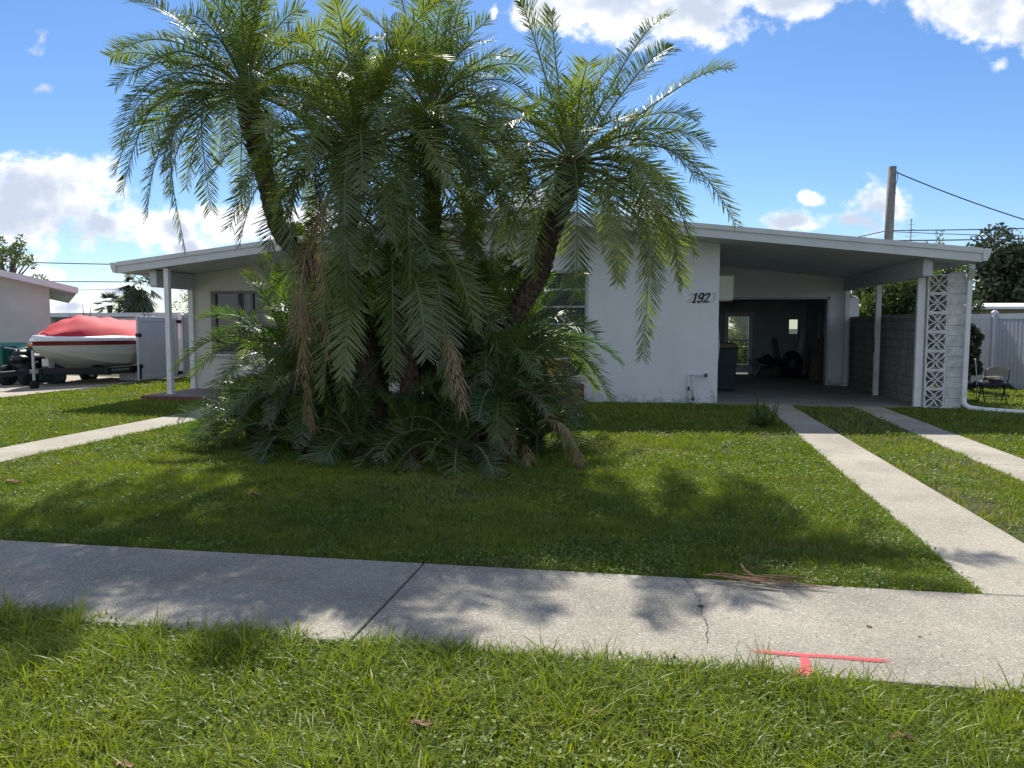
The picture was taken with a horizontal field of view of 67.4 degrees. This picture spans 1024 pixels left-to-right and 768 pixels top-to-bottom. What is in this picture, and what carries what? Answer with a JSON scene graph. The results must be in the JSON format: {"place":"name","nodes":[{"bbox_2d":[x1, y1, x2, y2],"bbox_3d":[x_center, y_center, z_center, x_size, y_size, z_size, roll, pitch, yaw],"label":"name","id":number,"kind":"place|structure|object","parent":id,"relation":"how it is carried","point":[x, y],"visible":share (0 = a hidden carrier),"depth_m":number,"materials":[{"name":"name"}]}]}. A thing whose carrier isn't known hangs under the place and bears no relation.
{"place":"outdoors","nodes":[
{"label":"outdoors","id":0,"kind":"place"},
{"bbox_2d":[5,261,109,264],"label":"overhead wire","id":1,"kind":"object","parent":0,"point":[66,263],"visible":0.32,"depth_m":46.02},
{"bbox_2d":[52,281,149,281],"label":"overhead wire","id":2,"kind":"object","parent":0,"point":[100,281],"visible":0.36,"depth_m":45.55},
{"bbox_2d":[0,403,240,462],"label":"path","id":3,"kind":"structure","parent":0,"point":[7,453],"depth_m":11.05,"materials":[{"name":"concrete"}]},
{"bbox_2d":[0,540,1023,695],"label":"sidewalk","id":4,"kind":"structure","parent":0,"point":[714,617],"depth_m":4.33,"materials":[{"name":"concrete"}]},
{"bbox_2d":[703,563,834,588],"bbox_3d":[1.577,1.188,4.707,0.774,0.085,0.233,2,5,20],"label":"dry frond piece","id":5,"kind":"object","parent":4,"relation":"on","point":[752,577],"visible":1,"depth_m":4.69,"materials":[{"name":"brown plant"}]},
{"bbox_2d":[758,650,889,676],"bbox_3d":[1.462,1.312,3.552,0.735,0.004,0.335,1,4,10],"label":"paint mark","id":6,"kind":"object","parent":4,"relation":"on","point":[803,661],"visible":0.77,"depth_m":3.67,"materials":[{"name":"red"}]},
{"bbox_2d":[0,329,1023,767],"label":"ground","id":7,"kind":"structure","parent":0,"point":[968,503],"depth_m":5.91,"materials":[{"name":"green plant"}]},
{"bbox_2d":[6,479,20,481],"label":"fallen leaf","id":8,"kind":"object","parent":7,"relation":"on","point":[10,480],"visible":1,"depth_m":7.71,"materials":[{"name":"brown plant"}]},
{"bbox_2d":[0,234,48,280],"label":"tree","id":9,"kind":"object","parent":7,"relation":"on","point":[9,251],"visible":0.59,"depth_m":30.81,"materials":[{"name":"green plant"}]},
{"bbox_2d":[0,270,77,343],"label":"neighbour house","id":10,"kind":"structure","parent":7,"relation":"on","point":[24,307],"depth_m":23.38,"materials":[{"name":"paint"}]},
{"bbox_2d":[0,375,165,396],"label":"gravel drive","id":11,"kind":"structure","parent":7,"relation":"on","point":[71,383],"depth_m":20.69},
{"bbox_2d":[0,342,26,379],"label":"wheelie bin","id":12,"kind":"object","parent":11,"relation":"on","point":[5,353],"visible":0.31,"depth_m":21.48,"materials":[{"name":"green plastic"}]},
{"bbox_2d":[0,347,47,385],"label":"quad bike","id":13,"kind":"object","parent":11,"relation":"on","point":[19,359],"visible":0.6,"depth_m":20.72,"materials":[{"name":"black metal"}]},
{"bbox_2d":[15,344,41,379],"bbox_3d":[-13.624,-0.604,22.090,0.766,1.101,0.831,1,4,10],"label":"wheelie bin","id":14,"kind":"object","parent":11,"relation":"on","point":[23,346],"visible":0.12,"depth_m":21.71,"materials":[{"name":"green plastic"}]},
{"bbox_2d":[39,358,66,383],"bbox_3d":[-12.812,-0.524,21.456,0.858,1.000,0.423,1,4,10],"label":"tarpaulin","id":15,"kind":"object","parent":11,"relation":"on","point":[55,378],"visible":0.23,"depth_m":21.38,"materials":[{"name":"plastic"}]},
{"bbox_2d":[0,350,155,388],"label":"boat trailer","id":16,"kind":"object","parent":11,"relation":"on","point":[95,371],"visible":0.65,"depth_m":20.41,"materials":[{"name":"black metal"}]},
{"bbox_2d":[29,315,136,367],"bbox_3d":[-11.970,-1.184,21.925,2.280,1.562,4.420,1,4,10],"label":"motorboat","id":17,"kind":"object","parent":16,"relation":"on","point":[79,341],"visible":0.88,"depth_m":20.97,"materials":[{"name":"red plastic"}]},
{"bbox_2d":[119,372,137,379],"bbox_3d":[-11.334,-0.272,23.011,0.660,0.300,0.560,1,4,10],"label":"storage box","id":18,"kind":"object","parent":11,"relation":"on","point":[128,376],"visible":0.27,"depth_m":22.77,"materials":[{"name":"grey plastic"}]},
{"bbox_2d":[135,316,182,380],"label":"vinyl gate","id":19,"kind":"structure","parent":11,"relation":"on","point":[150,345],"depth_m":22.68,"materials":[{"name":"white plastic"}]},
{"bbox_2d":[93,291,121,312],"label":"fan palm","id":20,"kind":"object","parent":7,"relation":"on","point":[110,308],"visible":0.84,"depth_m":51.04,"materials":[{"name":"green plant"}]},
{"bbox_2d":[69,304,162,316],"bbox_3d":[-14.678,-1.755,28.535,3.951,2.432,0.054,1,4,10],"label":"bare shrub","id":21,"kind":"object","parent":7,"relation":"on","point":[140,306],"visible":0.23,"depth_m":28.27,"materials":[{"name":"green plant"}]},
{"bbox_2d":[54,315,178,349],"bbox_3d":[-13.384,-1.478,27.733,6.995,2.000,0.140,1,4,10],"label":"fence","id":22,"kind":"object","parent":7,"relation":"on","point":[56,319],"visible":0.02,"depth_m":27.81,"materials":[{"name":"grey plastic"}]},
{"bbox_2d":[50,312,187,323],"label":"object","id":23,"kind":"structure","parent":7,"relation":"on","point":[113,315],"depth_m":48.48,"materials":[{"name":"white plastic"}]},
{"bbox_2d":[114,287,157,312],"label":"tree","id":24,"kind":"object","parent":7,"relation":"on","point":[119,309],"visible":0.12,"depth_m":50.36,"materials":[{"name":"green plant"}]},
{"bbox_2d":[115,274,162,312],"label":"fan palm","id":25,"kind":"object","parent":7,"relation":"on","point":[136,303],"visible":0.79,"depth_m":49.08,"materials":[{"name":"green plant"}]},
{"bbox_2d":[172,290,187,314],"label":"bush","id":26,"kind":"object","parent":7,"relation":"on","point":[185,299],"visible":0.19,"depth_m":47.62,"materials":[{"name":"green plant"}]},
{"bbox_2d":[178,313,189,377],"bbox_3d":[-8.743,-1.182,23.654,3.312,2.020,0.198,1,4,10],"label":"fence","id":27,"kind":"object","parent":7,"relation":"on","point":[183,332],"visible":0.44,"depth_m":23.87,"materials":[{"name":"grey plastic"}]},
{"bbox_2d":[173,371,290,446],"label":"palm sucker","id":28,"kind":"object","parent":7,"relation":"on","point":[196,409],"visible":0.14,"depth_m":10.51,"materials":[{"name":"green plant"}]},
{"bbox_2d":[100,0,371,448],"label":"palm tree","id":29,"kind":"object","parent":7,"relation":"on","point":[246,54],"visible":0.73,"depth_m":9.72,"materials":[{"name":"green plant"}]},
{"bbox_2d":[244,492,262,494],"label":"fallen leaf","id":30,"kind":"object","parent":7,"relation":"on","point":[249,493],"visible":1,"depth_m":7.11,"materials":[{"name":"brown plant"}]},
{"bbox_2d":[193,370,330,455],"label":"palm sucker","id":31,"kind":"object","parent":7,"relation":"on","point":[279,421],"visible":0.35,"depth_m":10.09,"materials":[{"name":"green plant"}]},
{"bbox_2d":[207,325,352,427],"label":"palm sucker","id":32,"kind":"object","parent":7,"relation":"on","point":[261,333],"visible":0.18,"depth_m":10.79,"materials":[{"name":"green plant"}]},
{"bbox_2d":[167,257,393,436],"bbox_3d":[-3.171,-0.508,10.848,2.830,2.690,3.109,1,4,10],"label":"palm sucker","id":33,"kind":"object","parent":7,"relation":"on","point":[284,313],"visible":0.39,"depth_m":10.58,"materials":[{"name":"green plant"}]},
{"bbox_2d":[225,377,349,464],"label":"palm sucker","id":34,"kind":"object","parent":7,"relation":"on","point":[286,405],"visible":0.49,"depth_m":9.47,"materials":[{"name":"green plant"}]},
{"bbox_2d":[289,221,304,235],"bbox_3d":[-9.843,-3.937,33.227,2.795,6.194,2.276,3,5,38],"label":"tree","id":35,"kind":"object","parent":7,"relation":"on","point":[298,223],"visible":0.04,"depth_m":32.75,"materials":[{"name":"green plant"}]},
{"bbox_2d":[216,313,398,448],"bbox_3d":[-2.521,-0.023,9.848,2.334,1.872,2.190,-1,4,-13],"label":"palm sucker","id":36,"kind":"object","parent":7,"relation":"on","point":[265,387],"visible":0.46,"depth_m":9.40,"materials":[{"name":"green plant"}]},
{"bbox_2d":[282,381,404,468],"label":"palm sucker","id":37,"kind":"object","parent":7,"relation":"on","point":[344,420],"visible":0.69,"depth_m":9.01,"materials":[{"name":"green plant"}]},
{"bbox_2d":[237,259,462,430],"bbox_3d":[-2.198,-0.509,10.566,3.114,2.734,3.138,-1,5,-19],"label":"palm sucker","id":38,"kind":"object","parent":7,"relation":"on","point":[272,415],"visible":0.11,"depth_m":9.73,"materials":[{"name":"green plant"}]},
{"bbox_2d":[202,0,519,459],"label":"palm tree","id":39,"kind":"object","parent":7,"relation":"on","point":[364,108],"visible":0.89,"depth_m":8.52,"materials":[{"name":"green plant"}]},
{"bbox_2d":[277,257,464,413],"bbox_3d":[-1.853,-0.517,10.938,3.104,2.695,3.359,-2,5,-27],"label":"palm sucker","id":40,"kind":"object","parent":7,"relation":"on","point":[385,380],"visible":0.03,"depth_m":10.14,"materials":[{"name":"green plant"}]},
{"bbox_2d":[255,171,515,459],"bbox_3d":[-1.425,-0.849,9.371,2.969,3.618,2.860,1,4,10],"label":"palm tree","id":41,"kind":"object","parent":7,"relation":"on","point":[407,374],"visible":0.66,"depth_m":8.43,"materials":[{"name":"green plant"}]},
{"bbox_2d":[324,234,481,463],"bbox_3d":[-1.301,-0.443,9.355,2.000,2.792,1.914,1,4,10],"label":"palm tree","id":42,"kind":"object","parent":7,"relation":"on","point":[474,438],"visible":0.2,"depth_m":9.01,"materials":[{"name":"green plant"}]},
{"bbox_2d":[342,380,478,474],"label":"palm sucker","id":43,"kind":"object","parent":7,"relation":"on","point":[410,456],"visible":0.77,"depth_m":8.76,"materials":[{"name":"green plant"}]},
{"bbox_2d":[282,0,559,436],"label":"palm tree","id":44,"kind":"object","parent":7,"relation":"on","point":[419,82],"visible":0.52,"depth_m":9.93,"materials":[{"name":"green plant"}]},
{"bbox_2d":[257,413,588,468],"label":"dead frond litter","id":45,"kind":"object","parent":7,"relation":"on","point":[566,436],"visible":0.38,"depth_m":8.88,"materials":[{"name":"brown plant"}]},
{"bbox_2d":[376,371,536,480],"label":"palm sucker","id":46,"kind":"object","parent":7,"relation":"on","point":[457,451],"visible":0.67,"depth_m":8.68,"materials":[{"name":"green plant"}]},
{"bbox_2d":[334,252,580,428],"bbox_3d":[-0.802,-0.430,10.163,2.953,2.638,2.947,-2,5,-27],"label":"palm sucker","id":47,"kind":"object","parent":7,"relation":"on","point":[486,267],"visible":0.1,"depth_m":9.55,"materials":[{"name":"green plant"}]},
{"bbox_2d":[351,261,599,435],"bbox_3d":[-0.355,-0.332,9.817,2.950,2.494,2.694,1,4,10],"label":"palm sucker","id":48,"kind":"object","parent":7,"relation":"on","point":[502,278],"visible":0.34,"depth_m":9.33,"materials":[{"name":"green plant"}]},
{"bbox_2d":[378,251,607,435],"bbox_3d":[-0.318,-0.475,10.293,3.104,2.708,3.282,2,5,26],"label":"palm sucker","id":49,"kind":"object","parent":7,"relation":"on","point":[544,347],"visible":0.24,"depth_m":9.61,"materials":[{"name":"green plant"}]},
{"bbox_2d":[408,320,582,459],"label":"palm sucker","id":50,"kind":"object","parent":7,"relation":"on","point":[510,340],"visible":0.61,"depth_m":8.92,"materials":[{"name":"green plant"}]},
{"bbox_2d":[3,404,1019,659],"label":"leaf litter","id":51,"kind":"object","parent":7,"relation":"on","point":[555,488],"visible":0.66,"depth_m":7.78,"materials":[{"name":"brown plant"}]},
{"bbox_2d":[0,580,1023,767],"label":"verge grass","id":52,"kind":"structure","parent":7,"relation":"on","point":[870,698],"depth_m":3.17,"materials":[{"name":"green plant"}]},
{"bbox_2d":[115,759,133,767],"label":"fallen leaf","id":53,"kind":"object","parent":52,"relation":"on","point":[130,765],"visible":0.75,"depth_m":2.74,"materials":[{"name":"brown plant"}]},
{"bbox_2d":[410,718,434,725],"bbox_3d":[-0.352,1.329,3.017,0.103,0.018,0.047,1,4,10],"label":"fallen leaf","id":54,"kind":"object","parent":52,"relation":"on","point":[420,722],"visible":0.96,"depth_m":3.02,"materials":[{"name":"brown plant"}]},
{"bbox_2d":[888,731,913,740],"bbox_3d":[1.476,1.337,2.925,0.094,0.018,0.040,1,4,10],"label":"fallen leaf","id":55,"kind":"object","parent":52,"relation":"on","point":[907,736],"visible":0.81,"depth_m":2.92,"materials":[{"name":"brown plant"}]},
{"bbox_2d":[0,393,1023,767],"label":"weed leaves","id":56,"kind":"object","parent":7,"relation":"on","point":[562,549],"visible":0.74,"depth_m":5.92,"materials":[{"name":"green plant"}]},
{"bbox_2d":[428,322,600,454],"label":"palm sucker","id":57,"kind":"object","parent":7,"relation":"on","point":[513,401],"visible":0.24,"depth_m":9.32,"materials":[{"name":"green plant"}]},
{"bbox_2d":[420,262,624,439],"bbox_3d":[0.146,-0.422,10.752,2.879,2.532,3.003,1,4,10],"label":"palm sucker","id":58,"kind":"object","parent":7,"relation":"on","point":[575,350],"visible":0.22,"depth_m":10.59,"materials":[{"name":"green plant"}]},
{"bbox_2d":[505,387,592,457],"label":"palm sucker","id":59,"kind":"object","parent":7,"relation":"on","point":[536,434],"visible":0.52,"depth_m":9.92,"materials":[{"name":"green plant"}]},
{"bbox_2d":[532,384,583,403],"bbox_3d":[0.369,0.183,16.261,2.300,0.402,0.340,1,4,10],"label":"brick planter","id":60,"kind":"object","parent":7,"relation":"on","point":[569,400],"visible":0.04,"depth_m":15.95,"materials":[{"name":"brick"}]},
{"bbox_2d":[110,206,1023,412],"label":"house","id":61,"kind":"structure","parent":7,"relation":"on","point":[770,283],"depth_m":16.23,"materials":[{"name":"paint"}]},
{"bbox_2d":[209,291,288,355],"bbox_3d":[-6.174,-1.437,18.285,2.230,1.550,0.120,1,4,10],"label":"porch window","id":62,"kind":"structure","parent":61,"relation":"in","point":[247,300],"depth_m":18.38,"materials":[{"name":"grey glass"}]},
{"bbox_2d":[500,270,587,379],"bbox_3d":[0.668,-1.279,16.379,2.110,2.460,0.330,1,4,10],"label":"window","id":63,"kind":"structure","parent":61,"relation":"in","point":[580,308],"depth_m":16.25,"materials":[{"name":"glass"}]},
{"bbox_2d":[717,342,738,389],"bbox_3d":[5.175,-0.411,18.832,0.667,1.203,0.731,1,4,10],"label":"rubbish bin","id":64,"kind":"object","parent":61,"relation":"on","point":[727,362],"visible":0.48,"depth_m":18.52,"materials":[{"name":"plastic"}]},
{"bbox_2d":[725,313,752,373],"bbox_3d":[7.403,-1.329,25.138,0.880,2.010,0.100,1,4,10],"label":"back door","id":65,"kind":"structure","parent":61,"relation":"in","point":[747,368],"depth_m":25.07,"materials":[{"name":"white glass"}]},
{"bbox_2d":[742,357,782,376],"bbox_3d":[7.977,-0.528,23.892,1.536,0.594,0.611,1,4,10],"label":"wheelbarrow","id":66,"kind":"object","parent":61,"relation":"on","point":[773,362],"visible":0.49,"depth_m":23.68,"materials":[{"name":"black metal"}]},
{"bbox_2d":[772,337,782,374],"bbox_3d":[8.496,-0.888,24.575,0.139,1.234,0.436,-2,5,-29],"label":"board","id":67,"kind":"object","parent":61,"relation":"on","point":[775,347],"visible":0.8,"depth_m":24.59,"materials":[{"name":"brown wood"}]},
{"bbox_2d":[780,351,803,377],"bbox_3d":[8.562,-0.577,23.489,0.679,0.908,0.605,1,4,10],"label":"rubbish bag","id":68,"kind":"object","parent":61,"relation":"on","point":[791,364],"visible":0.86,"depth_m":23.30,"materials":[{"name":"black plastic"}]},
{"bbox_2d":[788,318,798,334],"bbox_3d":[9.080,-1.849,24.792,0.350,0.540,0.080,1,4,10],"label":"rear window","id":69,"kind":"structure","parent":61,"relation":"in","point":[788,318],"depth_m":24.75,"materials":[{"name":"white glass"}]},
{"bbox_2d":[796,328,806,355],"bbox_3d":[9.053,-1.011,24.213,0.542,1.540,0.117,-2,5,-28],"label":"board","id":70,"kind":"object","parent":61,"relation":"on","point":[801,340],"visible":0.56,"depth_m":24.22,"materials":[{"name":"wood"}]},
{"bbox_2d":[809,338,823,380],"bbox_3d":[8.846,-0.705,22.134,0.575,1.267,0.278,1,4,10],"label":"board","id":71,"kind":"object","parent":61,"relation":"on","point":[816,368],"visible":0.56,"depth_m":22.12,"materials":[{"name":"brown wood"}]},
{"bbox_2d":[820,313,824,337],"bbox_3d":[9.147,-1.708,22.439,0.080,0.750,0.900,1,4,10],"label":"side window","id":72,"kind":"structure","parent":61,"relation":"in","point":[822,318],"depth_m":22.75,"materials":[{"name":"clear glass"}]},
{"bbox_2d":[438,0,744,452],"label":"palm tree","id":73,"kind":"object","parent":7,"relation":"on","point":[571,164],"visible":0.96,"depth_m":8.99,"materials":[{"name":"green plant"}]},
{"bbox_2d":[728,317,748,363],"bbox_3d":[9.188,-2.224,29.642,3.453,3.318,2.987,-1,5,-18],"label":"bush","id":74,"kind":"object","parent":7,"relation":"on","point":[742,324],"visible":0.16,"depth_m":28.79,"materials":[{"name":"green plant"}]},
{"bbox_2d":[740,341,747,363],"bbox_3d":[8.592,-1.044,27.193,0.960,1.314,1.129,1,4,10],"label":"bush","id":75,"kind":"object","parent":7,"relation":"on","point":[744,353],"visible":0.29,"depth_m":26.97,"materials":[{"name":"green plant"}]},
{"bbox_2d":[737,397,785,426],"bbox_3d":[3.994,0.414,12.275,0.910,0.498,1.043,1,4,10],"label":"spiky plant","id":76,"kind":"object","parent":7,"relation":"on","point":[761,419],"visible":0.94,"depth_m":12.22,"materials":[{"name":"green plant"}]},
{"bbox_2d":[852,287,875,315],"bbox_3d":[11.925,-2.106,26.722,1.973,3.518,2.478,1,4,10],"label":"bush","id":77,"kind":"object","parent":7,"relation":"on","point":[857,293],"visible":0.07,"depth_m":26.75,"materials":[{"name":"green plant"}]},
{"bbox_2d":[884,166,897,239],"bbox_3d":[18.130,-5.800,37.090,0.553,9.225,0.440,1,4,10],"label":"utility pole","id":78,"kind":"object","parent":7,"relation":"on","point":[890,206],"visible":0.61,"depth_m":36.73,"materials":[{"name":"grey wood"}]},
{"bbox_2d":[894,228,1023,230],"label":"overhead wire","id":79,"kind":"object","parent":78,"relation":"attached to","point":[959,229],"visible":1,"depth_m":36.18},
{"bbox_2d":[894,231,1023,235],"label":"overhead wire","id":80,"kind":"object","parent":78,"relation":"attached to","point":[963,234],"visible":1,"depth_m":35.21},
{"bbox_2d":[896,172,1023,219],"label":"overhead wire","id":81,"kind":"object","parent":78,"relation":"attached to","point":[959,197],"visible":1,"depth_m":37.04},
{"bbox_2d":[900,238,1023,240],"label":"overhead wire","id":82,"kind":"object","parent":78,"relation":"attached to","point":[965,239],"visible":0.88,"depth_m":36.19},
{"bbox_2d":[847,271,966,408],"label":"screen wall","id":83,"kind":"structure","parent":7,"relation":"on","point":[897,342],"depth_m":14.95,"materials":[{"name":"white concrete"}]},
{"bbox_2d":[905,218,915,239],"bbox_3d":[19.118,-4.556,37.009,0.501,6.750,0.060,1,4,10],"label":"antenna","id":84,"kind":"object","parent":7,"relation":"on","point":[911,224],"visible":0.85,"depth_m":36.78,"materials":[{"name":"metal"}]},
{"bbox_2d":[859,265,986,315],"bbox_3d":[13.128,-2.127,25.148,3.274,3.798,4.085,1,4,10],"label":"tree","id":85,"kind":"object","parent":7,"relation":"on","point":[898,298],"visible":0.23,"depth_m":24.45,"materials":[{"name":"green plant"}]},
{"bbox_2d":[923,229,945,244],"bbox_3d":[18.673,-3.846,34.134,1.181,5.867,1.604,1,4,10],"label":"tree","id":86,"kind":"object","parent":7,"relation":"on","point":[938,237],"visible":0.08,"depth_m":33.57,"materials":[{"name":"green plant"}]},
{"bbox_2d":[961,323,984,389],"bbox_3d":[11.190,-0.666,18.952,0.812,1.795,0.798,1,4,10],"label":"bush","id":87,"kind":"object","parent":7,"relation":"on","point":[975,352],"visible":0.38,"depth_m":18.79,"materials":[{"name":"green plant"}]},
{"bbox_2d":[974,359,977,402],"bbox_3d":[9.643,-0.059,15.969,0.085,0.930,0.037,3,5,32],"label":"cane","id":88,"kind":"object","parent":7,"relation":"on","point":[976,378],"visible":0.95,"depth_m":15.95,"materials":[{"name":"metal"}]},
{"bbox_2d":[932,310,1023,389],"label":"fence","id":89,"kind":"object","parent":7,"relation":"on","point":[1002,345],"visible":0.41,"depth_m":19.97,"materials":[{"name":"white plastic"}]},
{"bbox_2d":[977,367,1009,403],"bbox_3d":[10.001,0.021,15.951,0.456,0.788,0.521,1,5,18],"label":"folding chair","id":90,"kind":"object","parent":7,"relation":"on","point":[997,371],"visible":0.82,"depth_m":15.75,"materials":[{"name":"beige metal"}]},
{"bbox_2d":[970,379,1014,388],"bbox_3d":[9.974,-0.009,15.954,0.692,0.187,0.513,1,4,10],"label":"dark cloth","id":91,"kind":"object","parent":90,"relation":"on","point":[990,384],"visible":0.94,"depth_m":15.77,"materials":[{"name":"black fabric"}]},
{"bbox_2d":[983,376,1001,379],"bbox_3d":[9.986,-0.134,15.950,0.372,0.157,0.319,1,4,10],"label":"towel","id":92,"kind":"object","parent":91,"relation":"on","point":[993,377],"visible":0.67,"depth_m":15.84,"materials":[{"name":"white fabric"}]},
{"bbox_2d":[964,222,1023,309],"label":"tree","id":93,"kind":"object","parent":7,"relation":"on","point":[999,277],"visible":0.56,"depth_m":38.60,"materials":[{"name":"green plant"}]},
{"bbox_2d":[964,303,1023,313],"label":"house","id":94,"kind":"structure","parent":7,"relation":"on","point":[1003,305],"depth_m":29.99,"materials":[{"name":"paint"}]},
{"bbox_2d":[0,0,1023,328],"label":"sky","id":95,"kind":"structure","parent":0,"point":[821,97],"materials":[{"name":"blue"}]},
{"bbox_2d":[759,352,773,375],"bbox_3d":[8.138,-0.661,24.579,0.500,0.759,0.440,1,4,10],"label":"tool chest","id":96,"kind":"object","parent":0,"point":[766,371],"visible":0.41,"depth_m":24.41,"materials":[{"name":"black metal"}]},
{"bbox_2d":[766,405,1023,596],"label":"driveway","id":97,"kind":"structure","parent":0,"point":[980,552],"depth_m":6.99,"materials":[{"name":"concrete"}]}
]}

